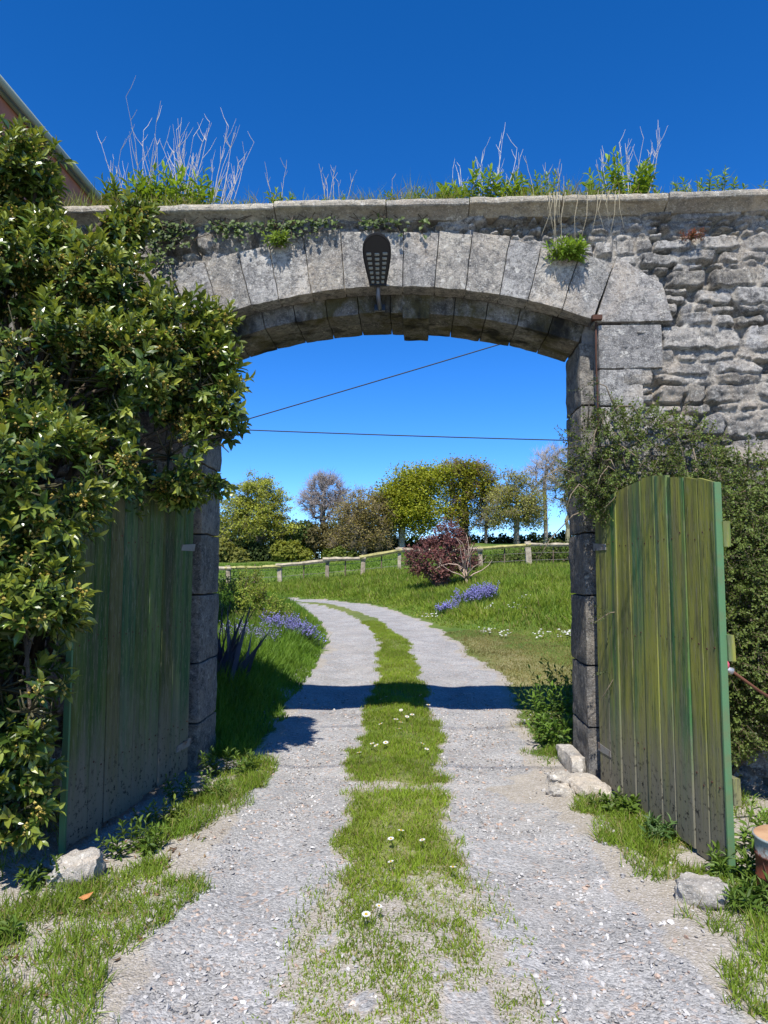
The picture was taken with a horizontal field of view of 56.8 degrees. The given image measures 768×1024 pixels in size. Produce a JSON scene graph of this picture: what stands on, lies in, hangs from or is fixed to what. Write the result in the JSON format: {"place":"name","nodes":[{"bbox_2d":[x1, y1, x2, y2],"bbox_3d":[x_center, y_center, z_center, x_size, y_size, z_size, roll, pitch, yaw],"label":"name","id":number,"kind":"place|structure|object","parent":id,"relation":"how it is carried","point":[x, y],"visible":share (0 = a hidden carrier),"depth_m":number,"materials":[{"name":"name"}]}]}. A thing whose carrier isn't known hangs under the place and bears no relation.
{"place":"outdoors","nodes":[
{"label":"outdoors","id":0,"kind":"place"},
{"bbox_2d":[250,344,497,418],"bbox_3d":[0.649,-4.178,21.004,18.008,5.278,0.034,0,-5,2],"label":"overhead cable","id":1,"kind":"object","parent":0,"point":[373,382],"visible":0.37,"depth_m":21.01,"materials":[{"name":"black plastic"}]},
{"bbox_2d":[0,542,767,1023],"bbox_3d":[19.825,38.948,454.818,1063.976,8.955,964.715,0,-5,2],"label":"ground","id":2,"kind":"structure","parent":0,"point":[346,664],"depth_m":3.63,"materials":[{"name":"grey gravel"}]},
{"bbox_2d":[0,913,26,943],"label":"verge weed","id":3,"kind":"object","parent":2,"relation":"on","point":[15,922],"visible":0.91,"depth_m":3.12,"materials":[{"name":"green plant"}]},
{"bbox_2d":[13,853,72,894],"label":"verge weed","id":4,"kind":"object","parent":2,"relation":"on","point":[32,878],"visible":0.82,"depth_m":3.64,"materials":[{"name":"green plant"}]},
{"bbox_2d":[0,75,102,206],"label":"pink house","id":5,"kind":"structure","parent":2,"relation":"on","point":[12,104],"depth_m":7.84,"materials":[{"name":"stone"}]},
{"bbox_2d":[46,847,106,888],"bbox_3d":[-1.619,1.882,3.727,0.273,0.195,0.244,0,-5,2],"label":"field stone","id":6,"kind":"object","parent":2,"relation":"on","point":[88,862],"visible":0.67,"depth_m":3.68,"materials":[{"name":"grey stone"}]},
{"bbox_2d":[0,812,224,1023],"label":"leaf litter","id":7,"kind":"object","parent":2,"relation":"on","point":[94,939],"visible":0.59,"depth_m":3.53,"materials":[{"name":"brown plant"}]},
{"bbox_2d":[54,479,194,853],"bbox_3d":[-1.693,0.892,4.852,0.085,2.216,1.542,-1,-5,11],"label":"gate leaf","id":8,"kind":"object","parent":2,"relation":"on","point":[126,742],"visible":0.91,"depth_m":4.69,"materials":[{"name":"green paint"}]},
{"bbox_2d":[0,113,255,854],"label":"laurel bush","id":9,"kind":"object","parent":2,"relation":"on","point":[119,340],"visible":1,"depth_m":4.57,"materials":[{"name":"green plant"}]},
{"bbox_2d":[94,813,168,861],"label":"verge weed","id":10,"kind":"object","parent":2,"relation":"on","point":[148,837],"visible":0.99,"depth_m":4.09,"materials":[{"name":"green plant"}]},
{"bbox_2d":[132,794,186,828],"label":"verge weed","id":11,"kind":"object","parent":2,"relation":"on","point":[163,816],"visible":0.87,"depth_m":4.57,"materials":[{"name":"green plant"}]},
{"bbox_2d":[160,767,232,805],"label":"verge weed","id":12,"kind":"object","parent":2,"relation":"on","point":[188,790],"visible":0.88,"depth_m":5.09,"materials":[{"name":"green plant"}]},
{"bbox_2d":[197,746,262,776],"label":"verge weed","id":13,"kind":"object","parent":2,"relation":"on","point":[214,766],"visible":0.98,"depth_m":5.63,"materials":[{"name":"green plant"}]},
{"bbox_2d":[212,535,249,562],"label":"field bush","id":14,"kind":"object","parent":2,"relation":"on","point":[232,554],"visible":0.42,"depth_m":60.15,"materials":[{"name":"green plant"}]},
{"bbox_2d":[215,601,269,683],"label":"spiky plant","id":15,"kind":"object","parent":2,"relation":"on","point":[233,649],"visible":0.44,"depth_m":8.19,"materials":[{"name":"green plant"}]},
{"bbox_2d":[217,618,281,642],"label":"bluebell clump","id":16,"kind":"object","parent":2,"relation":"on","point":[261,630],"visible":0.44,"depth_m":11.20,"materials":[{"name":"purple plant"}]},
{"bbox_2d":[213,511,289,552],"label":"field bush","id":17,"kind":"object","parent":2,"relation":"on","point":[244,534],"visible":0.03,"depth_m":71.48,"materials":[{"name":"green plant"}]},
{"bbox_2d":[233,538,274,561],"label":"field bush","id":18,"kind":"object","parent":2,"relation":"on","point":[257,550],"visible":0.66,"depth_m":62.54,"materials":[{"name":"green plant"}]},
{"bbox_2d":[215,565,306,622],"bbox_3d":[-2.755,1.746,14.191,2.384,1.367,1.571,0,-5,2],"label":"leafy shrub","id":19,"kind":"object","parent":2,"relation":"on","point":[259,596],"visible":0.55,"depth_m":14.08,"materials":[{"name":"green plant"}]},
{"bbox_2d":[217,469,305,555],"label":"pale oak","id":20,"kind":"object","parent":2,"relation":"on","point":[250,515],"visible":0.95,"depth_m":63.44,"materials":[{"name":"green plant"}]},
{"bbox_2d":[229,604,307,624],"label":"shrub","id":21,"kind":"object","parent":2,"relation":"on","point":[252,616],"visible":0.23,"depth_m":13.28,"materials":[{"name":"green plant"}]},
{"bbox_2d":[213,587,329,757],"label":"border grass","id":22,"kind":"structure","parent":2,"relation":"on","point":[268,667],"depth_m":8.73,"materials":[{"name":"green plant"}]},
{"bbox_2d":[268,519,313,559],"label":"field bush","id":23,"kind":"object","parent":2,"relation":"on","point":[298,535],"visible":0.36,"depth_m":64.36,"materials":[{"name":"green plant"}]},
{"bbox_2d":[268,539,314,561],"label":"field bush","id":24,"kind":"object","parent":2,"relation":"on","point":[281,551],"visible":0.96,"depth_m":60.47,"materials":[{"name":"green plant"}]},
{"bbox_2d":[259,610,330,648],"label":"bluebell clump","id":25,"kind":"object","parent":2,"relation":"on","point":[293,623],"visible":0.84,"depth_m":12.75,"materials":[{"name":"purple plant"}]},
{"bbox_2d":[294,466,353,559],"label":"bare tree","id":26,"kind":"object","parent":2,"relation":"on","point":[322,481],"visible":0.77,"depth_m":65.72,"materials":[{"name":"grey plant"}]},
{"bbox_2d":[302,522,347,559],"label":"field bush","id":27,"kind":"object","parent":2,"relation":"on","point":[312,543],"visible":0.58,"depth_m":64.29,"materials":[{"name":"green plant"}]},
{"bbox_2d":[320,546,358,561],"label":"field bush","id":28,"kind":"object","parent":2,"relation":"on","point":[338,551],"visible":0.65,"depth_m":61.52,"materials":[{"name":"green plant"}]},
{"bbox_2d":[301,518,409,558],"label":"field bush","id":29,"kind":"object","parent":2,"relation":"on","point":[317,555],"visible":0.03,"depth_m":71.37,"materials":[{"name":"green plant"}]},
{"bbox_2d":[317,481,406,554],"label":"brown tree","id":30,"kind":"object","parent":2,"relation":"on","point":[367,522],"visible":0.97,"depth_m":62.05,"materials":[{"name":"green plant"}]},
{"bbox_2d":[362,911,370,927],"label":"daisy","id":31,"kind":"object","parent":2,"relation":"on","point":[366,913],"visible":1,"depth_m":3.12,"materials":[{"name":"white plant"}]},
{"bbox_2d":[0,189,767,785],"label":"gateway wall","id":32,"kind":"structure","parent":2,"relation":"on","point":[648,303],"depth_m":5.73,"materials":[{"name":"stone"}]},
{"bbox_2d":[96,76,164,204],"bbox_3d":[-2.152,-3.029,6.060,0.594,1.132,0.461,0,-5,2],"label":"wall plant","id":33,"kind":"object","parent":32,"relation":"on","point":[113,183],"depth_m":5.95,"materials":[{"name":"green plant"}]},
{"bbox_2d":[140,218,180,292],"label":"ivy","id":34,"kind":"object","parent":32,"relation":"attached to","point":[171,245],"visible":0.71,"depth_m":5.79,"materials":[{"name":"green plant"}]},
{"bbox_2d":[96,107,253,205],"bbox_3d":[-1.789,-2.951,6.066,1.427,0.982,0.552,0,-5,2],"label":"wall plant","id":35,"kind":"object","parent":32,"relation":"on","point":[184,187],"depth_m":5.98,"materials":[{"name":"green plant"}]},
{"bbox_2d":[147,212,324,250],"bbox_3d":[-1.256,-2.294,5.782,1.560,0.365,0.096,0,-5,2],"label":"ivy","id":36,"kind":"object","parent":32,"relation":"attached to","point":[237,230],"visible":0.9,"depth_m":5.78,"materials":[{"name":"green plant"}]},
{"bbox_2d":[260,227,292,248],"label":"wall plant","id":37,"kind":"object","parent":32,"relation":"attached to","point":[274,239],"depth_m":5.73,"materials":[{"name":"green plant"}]},
{"bbox_2d":[263,158,294,202],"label":"wall plant","id":38,"kind":"object","parent":32,"relation":"on","point":[281,198],"depth_m":5.92,"materials":[{"name":"green plant"}]},
{"bbox_2d":[319,166,356,199],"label":"dry stalks","id":39,"kind":"object","parent":32,"relation":"on","point":[333,177],"visible":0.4,"depth_m":5.90,"materials":[{"name":"grey plant"}]},
{"bbox_2d":[313,210,429,238],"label":"ivy","id":40,"kind":"object","parent":32,"relation":"attached to","point":[320,222],"visible":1,"depth_m":5.73,"materials":[{"name":"green plant"}]},
{"bbox_2d":[363,232,390,311],"bbox_3d":[-0.049,-1.920,5.696,0.223,0.471,0.496,0,-5,2],"label":"wall lamp","id":41,"kind":"object","parent":32,"relation":"attached to","point":[377,252],"visible":1,"depth_m":5.59,"materials":[{"name":"black plastic"}]},
{"bbox_2d":[383,174,433,199],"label":"wall plant","id":42,"kind":"object","parent":32,"relation":"on","point":[391,193],"depth_m":5.81,"materials":[{"name":"green plant"}]},
{"bbox_2d":[56,167,766,207],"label":"wall top grass","id":43,"kind":"structure","parent":32,"relation":"on","point":[411,196],"depth_m":5.77,"materials":[{"name":"green plant"}]},
{"bbox_2d":[434,122,532,200],"bbox_3d":[0.812,-2.863,5.916,0.782,0.771,0.596,-3,-6,35],"label":"wall plant","id":44,"kind":"object","parent":32,"relation":"on","point":[495,188],"depth_m":5.79,"materials":[{"name":"green plant"}]},
{"bbox_2d":[514,156,573,195],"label":"wall plant","id":45,"kind":"object","parent":32,"relation":"on","point":[544,182],"depth_m":5.82,"materials":[{"name":"green plant"}]},
{"bbox_2d":[542,232,590,264],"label":"wall plant","id":46,"kind":"object","parent":32,"relation":"attached to","point":[574,249],"depth_m":5.60,"materials":[{"name":"green plant"}]},
{"bbox_2d":[541,190,623,246],"bbox_3d":[1.566,-2.289,5.585,0.648,0.498,0.078,0,-5,2],"label":"wall plant","id":47,"kind":"object","parent":32,"relation":"attached to","point":[555,211],"depth_m":5.59,"materials":[{"name":"plant"}]},
{"bbox_2d":[579,126,667,194],"bbox_3d":[1.974,-2.831,5.840,0.721,0.690,0.528,0,-5,2],"label":"wall plant","id":48,"kind":"object","parent":32,"relation":"on","point":[641,181],"depth_m":5.75,"materials":[{"name":"green plant"}]},
{"bbox_2d":[679,227,705,242],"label":"wall plant","id":49,"kind":"object","parent":32,"relation":"attached to","point":[692,234],"depth_m":5.64,"materials":[{"name":"plant"}]},
{"bbox_2d":[652,165,767,193],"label":"wall plant","id":50,"kind":"object","parent":32,"relation":"on","point":[709,184],"depth_m":5.65,"materials":[{"name":"green plant"}]},
{"bbox_2d":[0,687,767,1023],"bbox_3d":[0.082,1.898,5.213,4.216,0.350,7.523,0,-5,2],"label":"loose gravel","id":51,"kind":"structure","parent":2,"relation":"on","point":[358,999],"depth_m":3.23,"materials":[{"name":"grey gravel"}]},
{"bbox_2d":[219,541,568,583],"bbox_3d":[-0.243,2.357,30.489,26.097,2.180,0.868,0,-5,2],"label":"rail fence","id":52,"kind":"object","parent":2,"relation":"on","point":[526,545],"visible":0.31,"depth_m":30.34,"materials":[{"name":"brown wood"}]},
{"bbox_2d":[218,559,575,646],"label":"bank grass","id":53,"kind":"structure","parent":2,"relation":"on","point":[537,581],"depth_m":22.18,"materials":[{"name":"green plant"}]},
{"bbox_2d":[367,536,441,553],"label":"field bush","id":54,"kind":"object","parent":2,"relation":"on","point":[412,544],"visible":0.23,"depth_m":64.91,"materials":[{"name":"green plant"}]},
{"bbox_2d":[367,459,462,547],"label":"golden oak","id":55,"kind":"object","parent":2,"relation":"on","point":[408,490],"visible":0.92,"depth_m":62.51,"materials":[{"name":"yellow plant"}]},
{"bbox_2d":[401,517,490,587],"bbox_3d":[2.120,1.430,24.098,3.084,2.624,1.958,0,-5,2],"label":"maroon shrub","id":56,"kind":"object","parent":2,"relation":"on","point":[441,574],"visible":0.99,"depth_m":23.94,"materials":[{"name":"red plant"}]},
{"bbox_2d":[433,599,460,614],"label":"bluebell clump","id":57,"kind":"object","parent":2,"relation":"on","point":[442,607],"visible":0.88,"depth_m":18.55,"materials":[{"name":"purple plant"}]},
{"bbox_2d":[425,453,503,543],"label":"ivy tree","id":58,"kind":"object","parent":2,"relation":"on","point":[467,484],"visible":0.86,"depth_m":65.08,"materials":[{"name":"green plant"}]},
{"bbox_2d":[439,533,497,544],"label":"field bush","id":59,"kind":"object","parent":2,"relation":"on","point":[490,538],"visible":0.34,"depth_m":66.94,"materials":[{"name":"green plant"}]},
{"bbox_2d":[451,552,492,564],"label":"field bush","id":60,"kind":"object","parent":2,"relation":"on","point":[487,559],"visible":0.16,"depth_m":33.23,"materials":[{"name":"green plant"}]},
{"bbox_2d":[450,581,504,604],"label":"bluebell clump","id":61,"kind":"object","parent":2,"relation":"on","point":[477,593],"visible":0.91,"depth_m":18.85,"materials":[{"name":"purple plant"}]},
{"bbox_2d":[468,485,506,542],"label":"budding tree","id":62,"kind":"object","parent":2,"relation":"on","point":[481,522],"visible":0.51,"depth_m":66.12,"materials":[{"name":"green plant"}]},
{"bbox_2d":[422,594,570,637],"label":"white flowers","id":63,"kind":"object","parent":2,"relation":"on","point":[507,629],"visible":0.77,"depth_m":14.37,"materials":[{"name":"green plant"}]},
{"bbox_2d":[471,466,553,543],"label":"budding tree","id":64,"kind":"object","parent":2,"relation":"on","point":[526,510],"visible":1,"depth_m":62.85,"materials":[{"name":"green plant"}]},
{"bbox_2d":[489,537,569,564],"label":"field bush","id":65,"kind":"object","parent":2,"relation":"on","point":[516,557],"visible":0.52,"depth_m":32.71,"materials":[{"name":"green plant"}]},
{"bbox_2d":[496,530,572,543],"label":"field bush","id":66,"kind":"object","parent":2,"relation":"on","point":[531,537],"visible":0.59,"depth_m":66.71,"materials":[{"name":"green plant"}]},
{"bbox_2d":[520,441,566,542],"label":"tall bare tree","id":67,"kind":"object","parent":2,"relation":"on","point":[545,466],"visible":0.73,"depth_m":65.25,"materials":[{"name":"grey plant"}]},
{"bbox_2d":[514,674,573,729],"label":"verge weed","id":68,"kind":"object","parent":2,"relation":"on","point":[540,705],"visible":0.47,"depth_m":7.10,"materials":[{"name":"green plant"}]},
{"bbox_2d":[526,710,572,747],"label":"verge weed","id":69,"kind":"object","parent":2,"relation":"on","point":[549,730],"visible":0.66,"depth_m":6.43,"materials":[{"name":"green plant"}]},
{"bbox_2d":[528,658,572,711],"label":"verge weed","id":70,"kind":"object","parent":2,"relation":"on","point":[550,676],"visible":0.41,"depth_m":7.95,"materials":[{"name":"green plant"}]},
{"bbox_2d":[540,453,569,542],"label":"tall bare tree","id":71,"kind":"object","parent":2,"relation":"on","point":[555,483],"visible":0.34,"depth_m":64.09,"materials":[{"name":"grey plant"}]},
{"bbox_2d":[545,770,568,785],"bbox_3d":[1.328,2.034,5.379,0.192,0.122,0.162,3,-6,-33],"label":"field stone","id":72,"kind":"object","parent":2,"relation":"on","point":[553,778],"visible":0.59,"depth_m":5.34,"materials":[{"name":"grey stone"}]},
{"bbox_2d":[545,783,575,797],"bbox_3d":[1.264,2.009,5.101,0.213,0.090,0.151,0,-5,2],"label":"field stone","id":73,"kind":"object","parent":2,"relation":"on","point":[563,790],"visible":0.95,"depth_m":5.05,"materials":[{"name":"grey stone"}]},
{"bbox_2d":[556,744,585,772],"bbox_3d":[1.534,2.043,5.804,0.147,0.203,0.577,0,-5,-2],"label":"kerb stone","id":74,"kind":"object","parent":2,"relation":"on","point":[572,760],"visible":0.81,"depth_m":5.72,"materials":[{"name":"grey stone"}]},
{"bbox_2d":[561,772,611,798],"bbox_3d":[1.482,2.025,5.240,0.302,0.137,0.420,1,-5,-8],"label":"kerb stone","id":75,"kind":"object","parent":2,"relation":"on","point":[582,782],"visible":0.62,"depth_m":5.15,"materials":[{"name":"grey stone"}]},
{"bbox_2d":[588,785,642,816],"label":"verge weed","id":76,"kind":"object","parent":2,"relation":"on","point":[629,805],"visible":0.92,"depth_m":4.74,"materials":[{"name":"green plant"}]},
{"bbox_2d":[527,377,767,779],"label":"wall creeper","id":77,"kind":"object","parent":2,"relation":"on","point":[754,571],"depth_m":5.14,"materials":[{"name":"green plant"}]},
{"bbox_2d":[638,811,683,845],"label":"verge weed","id":78,"kind":"object","parent":2,"relation":"on","point":[653,824],"visible":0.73,"depth_m":4.23,"materials":[{"name":"green plant"}]},
{"bbox_2d":[593,475,741,877],"bbox_3d":[1.764,0.891,4.650,0.083,2.246,1.647,1,-5,-7],"label":"gate leaf","id":79,"kind":"object","parent":2,"relation":"on","point":[666,648],"visible":0.98,"depth_m":4.38,"materials":[{"name":"green paint"}]},
{"bbox_2d":[728,662,767,697],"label":"tool handle","id":80,"kind":"object","parent":79,"relation":"attached to","point":[731,670],"visible":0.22,"depth_m":4.07,"materials":[{"name":"brown wood"}]},
{"bbox_2d":[674,872,729,910],"bbox_3d":[1.573,1.873,3.507,0.257,0.146,0.241,-3,-6,36],"label":"field stone","id":81,"kind":"object","parent":2,"relation":"on","point":[693,887],"visible":0.78,"depth_m":3.44,"materials":[{"name":"grey stone"}]},
{"bbox_2d":[701,840,756,882],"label":"verge weed","id":82,"kind":"object","parent":2,"relation":"on","point":[720,864],"visible":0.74,"depth_m":3.75,"materials":[{"name":"green plant"}]},
{"bbox_2d":[719,870,767,919],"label":"verge weed","id":83,"kind":"object","parent":2,"relation":"on","point":[748,889],"visible":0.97,"depth_m":3.38,"materials":[{"name":"green plant"}]},
{"bbox_2d":[733,793,767,849],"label":"verge weed","id":84,"kind":"object","parent":2,"relation":"on","point":[747,831],"visible":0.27,"depth_m":4.12,"materials":[{"name":"green plant"}]},
{"bbox_2d":[752,824,767,893],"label":"metal pail","id":85,"kind":"object","parent":2,"relation":"on","point":[760,834],"visible":0.88,"depth_m":3.58,"materials":[{"name":"metal"}]},
{"bbox_2d":[0,739,767,1023],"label":"verge grass","id":86,"kind":"structure","parent":0,"point":[638,841],"depth_m":3.35,"materials":[{"name":"green plant"}]},
{"bbox_2d":[79,891,93,899],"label":"fallen leaf","id":87,"kind":"object","parent":86,"relation":"on","point":[85,896],"visible":0.93,"depth_m":3.41,"materials":[{"name":"orange plant"}]},
{"bbox_2d":[0,0,767,557],"label":"sky","id":88,"kind":"structure","parent":0,"point":[380,90],"materials":[{"name":"blue"}]},
{"bbox_2d":[218,546,568,582],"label":"field grass","id":89,"kind":"structure","parent":0,"point":[308,570],"depth_m":41.16,"materials":[{"name":"green plant"}]},
{"bbox_2d":[225,429,565,440],"bbox_3d":[0.898,-2.350,20.843,24.501,1.029,0.034,0,-5,2],"label":"overhead cable","id":90,"kind":"object","parent":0,"point":[406,435],"visible":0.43,"depth_m":20.83,"materials":[{"name":"black plastic"}]},
{"bbox_2d":[242,620,562,1023],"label":"grass strip","id":91,"kind":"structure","parent":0,"point":[391,655],"depth_m":3.87,"materials":[{"name":"green plant"}]},
{"bbox_2d":[443,618,573,740],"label":"lawn grass","id":92,"kind":"structure","parent":0,"point":[514,653],"depth_m":11.95,"materials":[{"name":"green plant"}]}
]}

